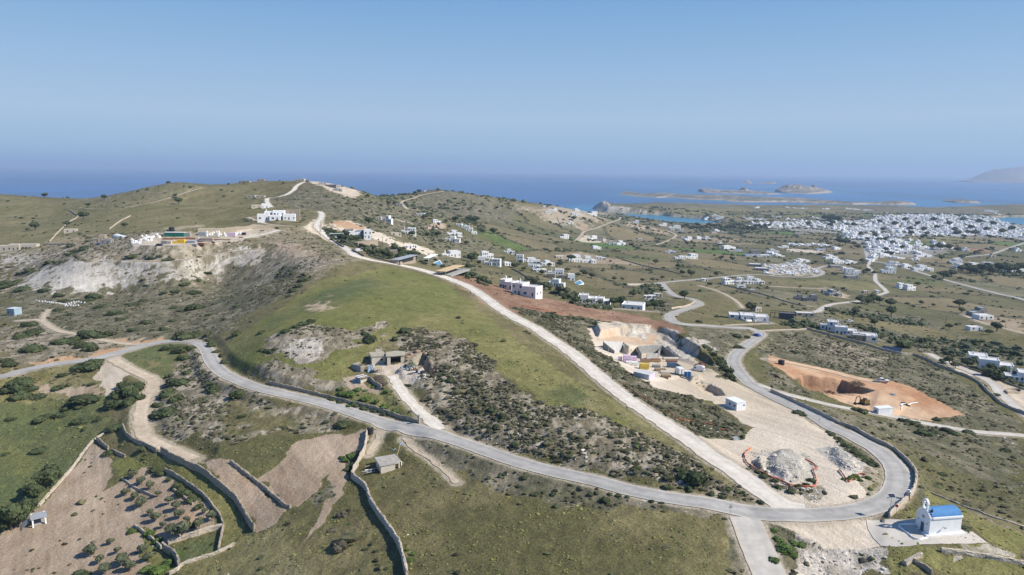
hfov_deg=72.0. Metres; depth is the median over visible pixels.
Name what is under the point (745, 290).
stone wall
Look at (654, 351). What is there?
basement
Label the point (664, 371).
plank pile
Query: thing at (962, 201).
flat islet
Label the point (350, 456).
bush
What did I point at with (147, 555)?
olive tree
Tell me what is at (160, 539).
bush
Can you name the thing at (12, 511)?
round tree
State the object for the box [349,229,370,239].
house
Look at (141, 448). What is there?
bush
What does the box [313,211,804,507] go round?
dirt road
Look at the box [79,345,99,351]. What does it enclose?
bush
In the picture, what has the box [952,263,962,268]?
house
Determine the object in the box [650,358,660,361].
timber stack
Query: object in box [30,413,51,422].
bush
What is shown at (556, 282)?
house
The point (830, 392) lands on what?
root heap
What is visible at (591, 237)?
house
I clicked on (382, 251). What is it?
round tree
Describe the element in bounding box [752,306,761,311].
house
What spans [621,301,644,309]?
house
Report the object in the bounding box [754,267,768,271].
house
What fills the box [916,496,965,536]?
chapel
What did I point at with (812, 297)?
house
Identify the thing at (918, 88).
sky
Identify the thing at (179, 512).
olive tree
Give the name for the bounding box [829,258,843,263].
house
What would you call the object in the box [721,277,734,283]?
house
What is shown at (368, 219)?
round tree
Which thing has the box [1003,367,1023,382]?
house
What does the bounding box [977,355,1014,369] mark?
house
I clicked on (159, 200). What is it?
ridge track
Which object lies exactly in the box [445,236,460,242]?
house
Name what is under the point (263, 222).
house track
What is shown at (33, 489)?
round tree
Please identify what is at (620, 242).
house
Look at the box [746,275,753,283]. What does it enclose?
house
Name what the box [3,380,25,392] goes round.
bush
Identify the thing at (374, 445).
dirt path
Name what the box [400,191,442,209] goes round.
coast track
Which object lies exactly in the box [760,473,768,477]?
bush
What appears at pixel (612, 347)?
basement
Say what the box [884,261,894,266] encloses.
house
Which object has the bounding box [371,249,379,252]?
round tree
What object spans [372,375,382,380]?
brushwood pile
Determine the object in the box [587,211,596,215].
house
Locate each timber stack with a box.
[640,359,650,362]
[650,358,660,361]
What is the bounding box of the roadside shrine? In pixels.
[906,489,910,500]
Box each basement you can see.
[603,341,631,353]
[637,345,677,358]
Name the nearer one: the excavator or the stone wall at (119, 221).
the excavator
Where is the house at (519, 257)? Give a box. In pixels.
[516,254,523,261]
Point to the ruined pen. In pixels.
(357, 366)
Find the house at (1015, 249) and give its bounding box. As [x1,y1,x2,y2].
[1013,247,1021,251]
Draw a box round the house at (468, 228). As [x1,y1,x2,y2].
[465,225,472,231]
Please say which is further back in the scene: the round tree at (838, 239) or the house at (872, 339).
the round tree at (838, 239)
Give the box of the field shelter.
[21,510,46,527]
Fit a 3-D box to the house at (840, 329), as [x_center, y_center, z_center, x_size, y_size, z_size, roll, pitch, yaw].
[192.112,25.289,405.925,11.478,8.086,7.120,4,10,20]
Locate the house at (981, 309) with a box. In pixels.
[971,306,986,312]
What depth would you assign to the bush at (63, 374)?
255.69 m
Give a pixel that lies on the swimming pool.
(579, 282)
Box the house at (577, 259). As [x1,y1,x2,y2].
[568,254,579,261]
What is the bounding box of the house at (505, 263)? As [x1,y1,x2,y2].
[503,261,510,265]
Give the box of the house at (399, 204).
[391,203,402,207]
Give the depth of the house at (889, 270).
918.25 m
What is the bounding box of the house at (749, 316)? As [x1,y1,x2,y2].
[740,312,755,321]
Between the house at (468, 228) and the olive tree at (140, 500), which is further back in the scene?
the house at (468, 228)
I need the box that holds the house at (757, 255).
[744,254,759,256]
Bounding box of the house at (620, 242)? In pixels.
[615,240,625,245]
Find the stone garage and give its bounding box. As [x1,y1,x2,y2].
[353,239,377,246]
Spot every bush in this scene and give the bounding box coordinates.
[0,280,17,285]
[0,284,12,288]
[0,358,16,362]
[0,360,18,366]
[0,387,9,392]
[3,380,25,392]
[4,417,16,420]
[6,390,32,400]
[11,376,37,386]
[12,286,30,291]
[12,332,39,339]
[18,343,46,352]
[19,321,38,327]
[22,267,35,271]
[22,329,45,333]
[23,385,40,391]
[28,393,46,399]
[28,446,48,454]
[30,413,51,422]
[36,288,51,291]
[50,412,68,417]
[51,384,65,390]
[52,293,64,296]
[52,308,64,311]
[52,336,81,344]
[56,299,70,301]
[57,373,69,376]
[62,403,71,410]
[63,252,74,255]
[63,313,74,315]
[66,392,99,403]
[67,340,86,345]
[70,361,101,371]
[71,416,92,423]
[72,569,91,574]
[73,342,96,348]
[73,404,85,408]
[76,330,102,338]
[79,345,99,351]
[82,298,95,301]
[85,293,103,298]
[88,358,105,363]
[93,304,107,308]
[93,334,108,338]
[94,416,103,420]
[101,450,113,456]
[102,331,117,335]
[103,398,124,409]
[103,423,120,431]
[104,310,128,315]
[108,388,124,398]
[115,317,125,320]
[116,380,132,387]
[119,381,145,396]
[120,396,136,406]
[124,254,136,257]
[124,302,140,305]
[127,528,137,533]
[129,392,145,399]
[136,446,146,451]
[139,320,154,324]
[139,565,152,572]
[142,529,155,536]
[146,565,170,574]
[147,466,157,472]
[150,402,163,407]
[150,537,162,544]
[151,406,177,417]
[153,470,165,476]
[157,387,177,398]
[158,326,168,330]
[158,345,177,350]
[161,257,174,260]
[162,558,174,566]
[164,377,189,386]
[168,393,184,402]
[170,346,187,352]
[170,550,183,558]
[171,483,182,488]
[172,330,199,340]
[174,488,192,496]
[175,355,190,359]
[179,282,189,285]
[180,370,191,374]
[184,304,205,309]
[184,346,196,350]
[184,495,197,503]
[186,290,202,293]
[193,503,203,509]
[204,380,213,385]
[204,385,219,393]
[206,341,217,346]
[220,359,228,363]
[228,390,244,397]
[231,330,240,335]
[262,349,273,353]
[280,329,291,332]
[287,288,298,292]
[296,321,309,325]
[297,276,311,280]
[306,319,315,322]
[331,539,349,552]
[335,419,350,427]
[336,510,348,518]
[337,391,346,395]
[341,457,349,462]
[344,390,356,396]
[345,453,355,458]
[352,387,361,391]
[360,396,370,400]
[363,334,377,342]
[380,404,389,408]
[398,327,410,332]
[406,557,413,562]
[445,377,453,382]
[473,409,481,413]
[486,407,494,412]
[497,413,507,419]
[531,492,538,496]
[567,316,579,319]
[601,496,609,501]
[630,465,641,470]
[660,485,674,489]
[663,474,675,480]
[673,467,685,471]
[676,469,708,484]
[685,485,692,492]
[706,491,714,496]
[708,352,717,356]
[712,356,724,361]
[715,360,726,365]
[717,494,726,499]
[719,364,734,372]
[724,372,736,378]
[733,333,741,337]
[733,345,745,348]
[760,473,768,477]
[768,556,780,563]
[769,528,777,532]
[772,535,784,542]
[773,485,782,489]
[775,542,795,555]
[786,488,796,493]
[787,539,797,546]
[789,553,797,558]
[792,409,805,414]
[798,541,806,547]
[806,478,815,482]
[841,443,850,446]
[846,446,857,450]
[849,449,862,454]
[849,473,861,478]
[854,454,867,458]
[857,408,868,413]
[861,458,873,461]
[866,461,879,467]
[897,418,911,422]
[908,420,920,424]
[911,429,935,436]
[928,428,941,433]
[931,417,941,420]
[939,427,953,431]
[947,431,961,435]
[961,524,971,531]
[962,429,976,433]
[999,447,1011,452]
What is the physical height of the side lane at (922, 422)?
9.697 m
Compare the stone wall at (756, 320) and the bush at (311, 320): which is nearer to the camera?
the bush at (311, 320)
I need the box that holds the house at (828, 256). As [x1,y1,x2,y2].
[823,254,837,258]
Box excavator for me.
[854,396,869,405]
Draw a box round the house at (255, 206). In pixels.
[251,205,261,208]
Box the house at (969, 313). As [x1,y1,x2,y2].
[966,311,980,315]
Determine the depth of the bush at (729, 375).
258.94 m
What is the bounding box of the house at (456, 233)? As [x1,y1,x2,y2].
[446,230,461,236]
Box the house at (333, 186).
[325,184,339,187]
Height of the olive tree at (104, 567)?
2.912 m
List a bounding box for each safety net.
[666,411,714,424]
[746,459,816,487]
[839,469,864,481]
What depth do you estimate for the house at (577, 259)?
791.84 m
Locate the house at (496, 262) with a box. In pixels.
[485,258,500,266]
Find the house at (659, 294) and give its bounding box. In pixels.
[653,293,662,296]
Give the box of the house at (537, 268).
[532,265,546,273]
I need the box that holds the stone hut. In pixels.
[374,447,401,473]
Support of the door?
in the chapel
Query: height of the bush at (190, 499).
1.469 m
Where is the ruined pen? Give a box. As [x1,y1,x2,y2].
[351,362,365,371]
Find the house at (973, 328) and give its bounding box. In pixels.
[965,325,982,330]
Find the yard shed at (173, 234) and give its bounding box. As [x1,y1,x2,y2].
[163,232,186,236]
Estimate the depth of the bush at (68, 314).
355.65 m
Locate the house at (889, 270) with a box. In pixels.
[879,267,896,273]
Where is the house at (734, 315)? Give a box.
[728,312,741,319]
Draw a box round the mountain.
[951,167,1023,182]
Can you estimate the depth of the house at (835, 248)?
1274.43 m
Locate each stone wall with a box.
[37,430,106,505]
[43,243,75,244]
[49,209,77,241]
[96,437,108,449]
[109,215,130,228]
[111,449,125,457]
[121,477,153,495]
[122,423,157,452]
[133,524,161,548]
[160,446,255,531]
[161,542,179,566]
[164,468,223,522]
[168,524,221,544]
[169,542,234,574]
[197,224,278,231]
[218,523,224,549]
[230,460,291,508]
[267,381,417,422]
[351,429,367,472]
[351,471,408,574]
[368,254,390,261]
[368,376,381,388]
[575,302,658,312]
[618,257,681,273]
[671,300,695,308]
[724,284,765,295]
[741,318,770,322]
[759,292,815,307]
[770,389,917,517]
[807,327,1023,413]
[902,552,922,566]
[913,558,933,574]
[931,492,1022,525]
[940,547,1023,565]
[952,360,1023,389]
[1005,388,1021,393]
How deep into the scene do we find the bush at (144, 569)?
148.83 m
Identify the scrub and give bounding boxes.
[0,188,1023,573]
[0,188,1023,574]
[0,190,1023,574]
[5,180,1023,326]
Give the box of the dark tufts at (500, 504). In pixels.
[0,328,1023,574]
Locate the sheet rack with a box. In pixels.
[368,365,373,371]
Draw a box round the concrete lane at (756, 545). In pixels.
[729,516,786,574]
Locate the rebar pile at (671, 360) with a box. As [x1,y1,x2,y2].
[665,359,677,361]
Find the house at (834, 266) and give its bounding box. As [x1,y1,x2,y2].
[828,265,842,267]
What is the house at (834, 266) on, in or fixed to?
on the ground
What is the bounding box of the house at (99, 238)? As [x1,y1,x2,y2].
[93,234,111,243]
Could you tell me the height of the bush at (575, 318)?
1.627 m
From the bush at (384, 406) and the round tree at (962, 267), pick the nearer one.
the bush at (384, 406)
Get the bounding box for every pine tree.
[467,252,476,259]
[566,255,575,259]
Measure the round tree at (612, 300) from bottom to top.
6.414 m
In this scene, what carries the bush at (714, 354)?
on the ground
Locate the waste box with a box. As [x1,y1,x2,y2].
[731,436,739,440]
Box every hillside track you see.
[19,319,140,344]
[40,309,51,321]
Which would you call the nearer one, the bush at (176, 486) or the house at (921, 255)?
the bush at (176, 486)
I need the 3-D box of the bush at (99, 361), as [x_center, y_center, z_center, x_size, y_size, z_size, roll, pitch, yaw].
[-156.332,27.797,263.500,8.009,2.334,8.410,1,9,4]
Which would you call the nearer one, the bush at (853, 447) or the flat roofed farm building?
the bush at (853, 447)
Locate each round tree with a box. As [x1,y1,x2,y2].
[0,503,27,529]
[0,520,9,531]
[6,511,28,526]
[17,496,36,520]
[20,483,46,498]
[28,221,39,229]
[31,467,63,488]
[42,464,59,469]
[77,211,89,218]
[174,197,182,203]
[341,235,353,240]
[364,217,371,223]
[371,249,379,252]
[379,249,387,255]
[384,251,393,258]
[407,250,415,254]
[478,275,487,280]
[572,295,580,304]
[609,297,616,305]
[615,296,626,305]
[642,301,651,309]
[650,299,658,309]
[678,290,688,298]
[687,269,694,276]
[745,301,757,310]
[825,214,834,218]
[833,216,842,219]
[834,237,842,243]
[840,238,851,244]
[852,307,860,313]
[855,295,866,303]
[865,296,873,303]
[867,294,880,302]
[869,319,878,325]
[885,298,896,304]
[885,306,896,315]
[934,243,945,249]
[937,270,950,277]
[943,356,954,362]
[945,244,953,249]
[948,269,958,276]
[950,362,960,368]
[952,299,967,306]
[956,264,967,271]
[961,358,974,366]
[965,265,975,271]
[967,356,977,364]
[970,230,979,234]
[972,268,981,275]
[980,264,988,271]
[986,363,996,367]
[987,267,996,272]
[990,321,1003,331]
[993,369,1002,375]
[995,262,1002,269]
[997,366,1010,371]
[997,373,1004,378]
[1002,265,1013,270]
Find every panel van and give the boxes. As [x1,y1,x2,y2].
[667,362,680,367]
[691,365,704,371]
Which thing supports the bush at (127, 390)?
on the ground
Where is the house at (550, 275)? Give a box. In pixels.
[546,273,555,278]
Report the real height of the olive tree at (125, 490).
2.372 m
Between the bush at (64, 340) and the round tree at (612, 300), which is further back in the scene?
the round tree at (612, 300)
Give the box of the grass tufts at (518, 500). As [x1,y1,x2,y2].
[0,328,1023,574]
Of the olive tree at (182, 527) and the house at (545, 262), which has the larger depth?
the house at (545, 262)
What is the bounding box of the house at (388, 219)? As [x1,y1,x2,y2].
[382,215,392,224]
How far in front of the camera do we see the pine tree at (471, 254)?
610.25 m
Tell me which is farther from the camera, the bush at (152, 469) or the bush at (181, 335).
the bush at (181, 335)
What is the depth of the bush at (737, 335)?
344.72 m
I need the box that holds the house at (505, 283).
[499,275,518,290]
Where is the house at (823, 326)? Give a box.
[820,323,826,329]
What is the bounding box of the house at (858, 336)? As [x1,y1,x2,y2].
[852,333,865,341]
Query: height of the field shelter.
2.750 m
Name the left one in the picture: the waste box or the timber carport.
the timber carport
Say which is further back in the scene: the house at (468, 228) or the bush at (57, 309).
the house at (468, 228)
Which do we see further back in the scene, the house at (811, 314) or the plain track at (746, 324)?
the house at (811, 314)
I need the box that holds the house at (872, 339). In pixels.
[853,331,877,343]
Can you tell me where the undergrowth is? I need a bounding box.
[322,216,1023,386]
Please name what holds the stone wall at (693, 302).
on the ground
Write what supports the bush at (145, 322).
on the ground
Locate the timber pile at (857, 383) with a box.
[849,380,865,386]
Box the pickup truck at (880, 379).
[874,377,889,382]
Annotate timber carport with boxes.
[436,265,469,276]
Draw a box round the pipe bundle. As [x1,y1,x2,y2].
[186,240,196,242]
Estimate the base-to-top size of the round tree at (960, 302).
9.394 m
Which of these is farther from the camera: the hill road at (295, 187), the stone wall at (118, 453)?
the hill road at (295, 187)
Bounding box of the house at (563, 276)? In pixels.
[559,274,567,279]
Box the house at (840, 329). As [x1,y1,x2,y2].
[834,324,856,335]
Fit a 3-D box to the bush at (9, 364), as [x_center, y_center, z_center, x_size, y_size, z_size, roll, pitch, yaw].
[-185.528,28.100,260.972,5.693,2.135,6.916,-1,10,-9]
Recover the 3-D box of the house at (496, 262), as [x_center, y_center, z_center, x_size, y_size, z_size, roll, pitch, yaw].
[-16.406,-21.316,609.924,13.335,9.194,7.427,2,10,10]
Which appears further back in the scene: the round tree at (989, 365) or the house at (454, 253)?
the house at (454, 253)
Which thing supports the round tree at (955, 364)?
on the ground
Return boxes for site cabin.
[725,396,745,410]
[873,405,893,414]
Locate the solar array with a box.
[881,345,902,351]
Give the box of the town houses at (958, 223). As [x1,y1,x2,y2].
[748,213,1023,230]
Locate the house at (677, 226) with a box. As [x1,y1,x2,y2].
[668,225,680,228]
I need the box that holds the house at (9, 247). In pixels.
[0,243,39,252]
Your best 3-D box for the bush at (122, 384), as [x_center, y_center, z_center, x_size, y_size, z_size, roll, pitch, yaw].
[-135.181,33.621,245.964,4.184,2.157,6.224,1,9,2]
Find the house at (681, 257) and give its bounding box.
[674,255,684,258]
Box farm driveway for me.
[387,374,444,429]
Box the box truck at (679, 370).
[675,366,683,374]
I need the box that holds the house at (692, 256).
[685,253,697,258]
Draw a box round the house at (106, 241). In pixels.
[100,239,113,244]
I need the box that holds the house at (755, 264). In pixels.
[748,263,761,266]
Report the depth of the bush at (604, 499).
146.43 m
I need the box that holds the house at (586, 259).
[580,256,595,263]
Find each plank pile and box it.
[660,370,669,373]
[661,374,670,377]
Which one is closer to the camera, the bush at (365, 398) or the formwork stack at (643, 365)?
the bush at (365, 398)
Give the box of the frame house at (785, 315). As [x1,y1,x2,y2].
[770,310,795,319]
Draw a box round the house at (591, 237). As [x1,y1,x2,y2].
[587,235,596,239]
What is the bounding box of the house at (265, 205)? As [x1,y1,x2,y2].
[261,203,269,207]
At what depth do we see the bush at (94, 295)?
401.10 m
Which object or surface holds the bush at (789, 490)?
on the ground
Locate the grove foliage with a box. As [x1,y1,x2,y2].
[322,218,1023,383]
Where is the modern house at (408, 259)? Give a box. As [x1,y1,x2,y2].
[390,254,417,264]
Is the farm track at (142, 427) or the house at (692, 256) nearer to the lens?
the farm track at (142, 427)
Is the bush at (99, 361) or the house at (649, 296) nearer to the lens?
the bush at (99, 361)
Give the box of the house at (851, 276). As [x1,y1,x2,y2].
[844,275,858,278]
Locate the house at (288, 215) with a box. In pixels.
[257,209,299,222]
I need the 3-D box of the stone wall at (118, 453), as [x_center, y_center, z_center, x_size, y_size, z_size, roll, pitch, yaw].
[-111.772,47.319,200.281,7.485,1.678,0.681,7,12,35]
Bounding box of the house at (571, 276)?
[567,273,574,280]
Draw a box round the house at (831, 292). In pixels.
[824,289,841,296]
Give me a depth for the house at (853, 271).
886.07 m
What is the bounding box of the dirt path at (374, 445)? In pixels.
[366,432,383,454]
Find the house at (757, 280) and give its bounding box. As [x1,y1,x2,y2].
[754,278,764,283]
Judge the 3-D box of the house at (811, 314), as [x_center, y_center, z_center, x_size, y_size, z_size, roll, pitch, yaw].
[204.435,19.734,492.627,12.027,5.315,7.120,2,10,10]
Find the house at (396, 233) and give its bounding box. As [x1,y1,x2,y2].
[390,232,400,236]
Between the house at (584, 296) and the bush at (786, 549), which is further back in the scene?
the house at (584, 296)
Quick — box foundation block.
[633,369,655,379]
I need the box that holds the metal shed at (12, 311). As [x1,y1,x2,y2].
[6,307,21,315]
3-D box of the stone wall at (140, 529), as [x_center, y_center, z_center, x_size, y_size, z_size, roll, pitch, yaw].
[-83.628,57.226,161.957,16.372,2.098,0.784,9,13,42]
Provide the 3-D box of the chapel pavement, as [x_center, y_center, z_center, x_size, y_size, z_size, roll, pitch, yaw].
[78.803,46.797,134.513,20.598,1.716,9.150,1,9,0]
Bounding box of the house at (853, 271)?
[843,268,860,274]
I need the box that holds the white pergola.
[423,254,437,261]
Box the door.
[920,519,924,531]
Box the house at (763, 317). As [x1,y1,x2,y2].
[755,313,768,320]
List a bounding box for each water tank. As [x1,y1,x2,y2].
[367,427,373,433]
[778,359,784,365]
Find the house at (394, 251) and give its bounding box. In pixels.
[390,249,396,254]
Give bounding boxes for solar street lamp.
[886,493,895,518]
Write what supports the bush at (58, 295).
on the ground
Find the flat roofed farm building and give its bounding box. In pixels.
[369,351,385,364]
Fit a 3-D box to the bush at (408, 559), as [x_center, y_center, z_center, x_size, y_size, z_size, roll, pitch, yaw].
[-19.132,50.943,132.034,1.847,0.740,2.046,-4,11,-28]
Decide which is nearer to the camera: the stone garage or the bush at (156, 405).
the bush at (156, 405)
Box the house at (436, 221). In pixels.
[432,219,440,224]
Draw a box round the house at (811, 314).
[794,311,814,317]
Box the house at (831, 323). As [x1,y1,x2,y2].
[827,319,838,331]
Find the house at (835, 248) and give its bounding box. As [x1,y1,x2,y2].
[831,246,840,249]
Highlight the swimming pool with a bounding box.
[575,280,583,284]
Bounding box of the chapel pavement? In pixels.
[867,518,987,546]
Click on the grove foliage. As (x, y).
(966, 344)
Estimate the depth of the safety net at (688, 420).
199.17 m
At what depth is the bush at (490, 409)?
194.74 m
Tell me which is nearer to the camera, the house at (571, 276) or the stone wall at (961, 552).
the stone wall at (961, 552)
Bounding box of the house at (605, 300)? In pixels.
[596,296,610,304]
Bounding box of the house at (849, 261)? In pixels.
[844,260,856,263]
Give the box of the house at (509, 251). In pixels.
[504,249,514,253]
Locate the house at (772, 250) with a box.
[766,249,778,252]
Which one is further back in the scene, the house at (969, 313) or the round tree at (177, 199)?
the round tree at (177, 199)
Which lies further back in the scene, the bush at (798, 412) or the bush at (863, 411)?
the bush at (863, 411)
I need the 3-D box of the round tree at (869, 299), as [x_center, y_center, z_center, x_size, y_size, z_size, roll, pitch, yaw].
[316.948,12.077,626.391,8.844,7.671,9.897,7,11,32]
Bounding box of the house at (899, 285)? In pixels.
[896,282,903,288]
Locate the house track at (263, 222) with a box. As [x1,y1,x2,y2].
[247,217,283,225]
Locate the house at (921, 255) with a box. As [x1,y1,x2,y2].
[913,253,931,256]
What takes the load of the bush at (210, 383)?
on the ground
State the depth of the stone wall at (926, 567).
125.21 m
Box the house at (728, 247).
[721,245,735,249]
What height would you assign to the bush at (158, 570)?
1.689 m
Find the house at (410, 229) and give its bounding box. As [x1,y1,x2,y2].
[401,227,415,236]
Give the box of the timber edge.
[663,357,678,359]
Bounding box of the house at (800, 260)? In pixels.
[793,258,809,261]
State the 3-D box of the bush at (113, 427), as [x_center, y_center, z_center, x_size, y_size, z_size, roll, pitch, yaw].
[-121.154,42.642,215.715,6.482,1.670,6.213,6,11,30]
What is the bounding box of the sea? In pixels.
[0,167,1023,224]
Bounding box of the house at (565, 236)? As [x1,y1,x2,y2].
[559,234,568,238]
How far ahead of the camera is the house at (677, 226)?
1767.56 m
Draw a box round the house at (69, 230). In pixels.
[64,229,77,232]
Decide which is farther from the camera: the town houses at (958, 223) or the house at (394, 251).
the town houses at (958, 223)
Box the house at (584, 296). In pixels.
[579,292,595,303]
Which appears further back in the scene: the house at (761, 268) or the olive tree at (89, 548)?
the house at (761, 268)
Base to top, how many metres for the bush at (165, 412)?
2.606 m
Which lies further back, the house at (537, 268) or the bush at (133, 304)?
the house at (537, 268)
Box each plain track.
[575,216,620,240]
[655,231,676,244]
[699,285,743,307]
[724,323,770,325]
[761,328,806,330]
[962,314,1023,333]
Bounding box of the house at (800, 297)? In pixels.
[793,294,806,301]
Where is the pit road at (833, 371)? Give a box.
[768,358,872,381]
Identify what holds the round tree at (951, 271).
on the ground
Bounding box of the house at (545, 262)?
[540,260,554,265]
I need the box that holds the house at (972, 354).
[967,351,987,357]
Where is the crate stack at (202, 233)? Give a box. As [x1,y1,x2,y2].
[198,232,206,235]
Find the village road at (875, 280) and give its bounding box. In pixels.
[813,261,888,312]
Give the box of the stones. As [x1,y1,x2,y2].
[7,203,1021,574]
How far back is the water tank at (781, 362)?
300.09 m
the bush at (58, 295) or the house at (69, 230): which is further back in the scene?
the house at (69, 230)
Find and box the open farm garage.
[386,351,404,365]
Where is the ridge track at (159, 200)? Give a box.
[89,188,201,208]
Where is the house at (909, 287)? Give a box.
[903,284,915,290]
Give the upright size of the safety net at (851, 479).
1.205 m
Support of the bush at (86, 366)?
on the ground
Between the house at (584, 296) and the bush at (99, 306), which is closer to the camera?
the bush at (99, 306)
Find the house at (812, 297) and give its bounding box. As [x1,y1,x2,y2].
[804,294,817,301]
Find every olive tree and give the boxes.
[81,543,96,556]
[95,554,104,563]
[97,562,110,573]
[105,538,114,544]
[113,546,121,553]
[114,551,129,562]
[120,487,129,495]
[121,559,137,571]
[127,470,137,478]
[130,491,138,499]
[135,496,147,507]
[136,476,145,484]
[136,544,148,553]
[142,552,152,560]
[146,480,154,489]
[148,512,161,521]
[164,496,173,501]
[164,523,175,534]
[171,500,181,507]
[172,520,191,535]
[173,509,184,518]
[192,516,203,528]
[205,509,216,517]
[555,285,564,291]
[562,287,570,292]
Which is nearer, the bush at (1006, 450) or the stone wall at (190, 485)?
the stone wall at (190, 485)
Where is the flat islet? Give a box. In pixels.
[941,199,979,202]
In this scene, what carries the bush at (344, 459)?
on the ground
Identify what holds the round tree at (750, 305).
on the ground
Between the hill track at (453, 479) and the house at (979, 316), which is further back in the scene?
the house at (979, 316)
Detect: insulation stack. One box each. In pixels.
[623,354,630,361]
[631,356,636,360]
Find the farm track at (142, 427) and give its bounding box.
[107,358,200,459]
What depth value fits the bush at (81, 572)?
150.64 m
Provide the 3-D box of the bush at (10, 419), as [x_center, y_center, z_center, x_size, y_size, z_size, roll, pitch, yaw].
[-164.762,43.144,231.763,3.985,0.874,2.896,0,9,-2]
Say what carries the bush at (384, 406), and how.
on the ground
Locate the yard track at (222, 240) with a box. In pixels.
[136,230,280,244]
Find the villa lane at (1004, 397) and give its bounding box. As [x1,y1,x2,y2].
[925,353,1023,416]
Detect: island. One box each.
[620,192,915,204]
[698,187,778,193]
[775,184,831,193]
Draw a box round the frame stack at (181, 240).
[177,239,185,242]
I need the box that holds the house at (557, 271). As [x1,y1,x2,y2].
[548,268,563,275]
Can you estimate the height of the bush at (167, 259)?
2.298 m
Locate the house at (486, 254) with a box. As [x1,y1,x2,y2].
[481,250,493,258]
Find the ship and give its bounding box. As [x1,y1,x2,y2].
[760,181,774,183]
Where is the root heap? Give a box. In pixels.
[825,390,835,394]
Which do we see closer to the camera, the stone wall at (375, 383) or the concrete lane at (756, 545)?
the concrete lane at (756, 545)
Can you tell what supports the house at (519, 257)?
on the ground
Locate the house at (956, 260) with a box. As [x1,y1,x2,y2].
[947,258,962,263]
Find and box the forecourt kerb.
[898,523,926,539]
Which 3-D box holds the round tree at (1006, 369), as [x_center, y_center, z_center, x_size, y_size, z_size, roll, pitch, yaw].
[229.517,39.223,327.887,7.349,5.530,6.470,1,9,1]
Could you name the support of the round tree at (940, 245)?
on the ground
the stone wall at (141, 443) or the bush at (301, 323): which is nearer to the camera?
the stone wall at (141, 443)
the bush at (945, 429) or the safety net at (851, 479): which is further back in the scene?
the bush at (945, 429)
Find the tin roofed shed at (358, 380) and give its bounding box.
[355,374,368,383]
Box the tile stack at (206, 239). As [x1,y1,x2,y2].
[199,238,213,241]
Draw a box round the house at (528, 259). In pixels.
[524,257,535,261]
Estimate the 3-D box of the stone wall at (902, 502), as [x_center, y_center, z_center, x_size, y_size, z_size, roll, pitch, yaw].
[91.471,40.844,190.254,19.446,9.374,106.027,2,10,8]
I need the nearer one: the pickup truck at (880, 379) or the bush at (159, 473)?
the bush at (159, 473)
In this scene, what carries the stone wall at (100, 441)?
on the ground
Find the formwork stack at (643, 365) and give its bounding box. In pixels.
[639,363,648,368]
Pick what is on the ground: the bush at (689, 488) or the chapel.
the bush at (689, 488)
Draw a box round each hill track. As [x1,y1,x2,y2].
[126,248,262,260]
[402,438,460,483]
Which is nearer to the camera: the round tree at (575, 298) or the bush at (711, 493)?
the bush at (711, 493)
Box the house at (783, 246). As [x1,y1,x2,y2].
[777,245,788,247]
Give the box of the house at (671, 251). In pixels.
[665,250,675,253]
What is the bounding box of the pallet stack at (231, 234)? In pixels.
[227,232,236,235]
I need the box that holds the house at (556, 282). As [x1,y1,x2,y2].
[548,277,564,286]
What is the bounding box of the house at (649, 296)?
[643,295,655,298]
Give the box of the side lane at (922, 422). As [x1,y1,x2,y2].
[758,383,1023,436]
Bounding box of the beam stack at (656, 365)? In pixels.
[652,364,660,367]
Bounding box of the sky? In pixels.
[0,0,1023,176]
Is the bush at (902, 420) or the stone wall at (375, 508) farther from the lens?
the bush at (902, 420)
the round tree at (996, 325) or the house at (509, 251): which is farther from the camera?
the house at (509, 251)
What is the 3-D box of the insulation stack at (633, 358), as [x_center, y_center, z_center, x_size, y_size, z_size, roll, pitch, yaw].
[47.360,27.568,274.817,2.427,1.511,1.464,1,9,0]
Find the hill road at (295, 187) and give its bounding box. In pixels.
[265,182,304,206]
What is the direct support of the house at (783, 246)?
on the ground
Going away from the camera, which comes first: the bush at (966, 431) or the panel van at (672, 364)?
the bush at (966, 431)
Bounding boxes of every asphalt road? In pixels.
[0,283,911,521]
[654,265,827,283]
[864,247,1023,299]
[951,242,1023,258]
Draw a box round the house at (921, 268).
[911,265,933,270]
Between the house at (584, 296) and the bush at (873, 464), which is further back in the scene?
the house at (584, 296)
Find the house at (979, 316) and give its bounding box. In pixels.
[972,313,993,319]
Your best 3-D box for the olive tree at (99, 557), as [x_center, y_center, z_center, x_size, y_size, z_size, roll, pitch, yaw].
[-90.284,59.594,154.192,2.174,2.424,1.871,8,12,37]
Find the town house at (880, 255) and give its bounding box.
[876,252,884,257]
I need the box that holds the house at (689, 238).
[683,236,691,240]
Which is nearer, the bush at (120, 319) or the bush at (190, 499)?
the bush at (190, 499)
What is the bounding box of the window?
[399,257,413,262]
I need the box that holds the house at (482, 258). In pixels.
[478,256,484,262]
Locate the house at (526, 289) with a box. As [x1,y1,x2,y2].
[512,278,542,298]
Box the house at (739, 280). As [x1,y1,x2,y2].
[734,276,747,283]
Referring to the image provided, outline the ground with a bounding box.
[0,181,1023,574]
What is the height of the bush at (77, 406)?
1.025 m
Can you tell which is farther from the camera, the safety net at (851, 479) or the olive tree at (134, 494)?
the olive tree at (134, 494)
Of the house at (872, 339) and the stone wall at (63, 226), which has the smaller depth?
the house at (872, 339)
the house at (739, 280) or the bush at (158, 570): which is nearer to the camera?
the bush at (158, 570)
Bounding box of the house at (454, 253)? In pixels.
[441,250,460,257]
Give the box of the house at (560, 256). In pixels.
[554,255,564,258]
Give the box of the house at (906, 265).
[901,263,911,267]
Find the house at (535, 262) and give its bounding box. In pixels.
[528,259,539,267]
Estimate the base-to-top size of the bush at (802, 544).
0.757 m

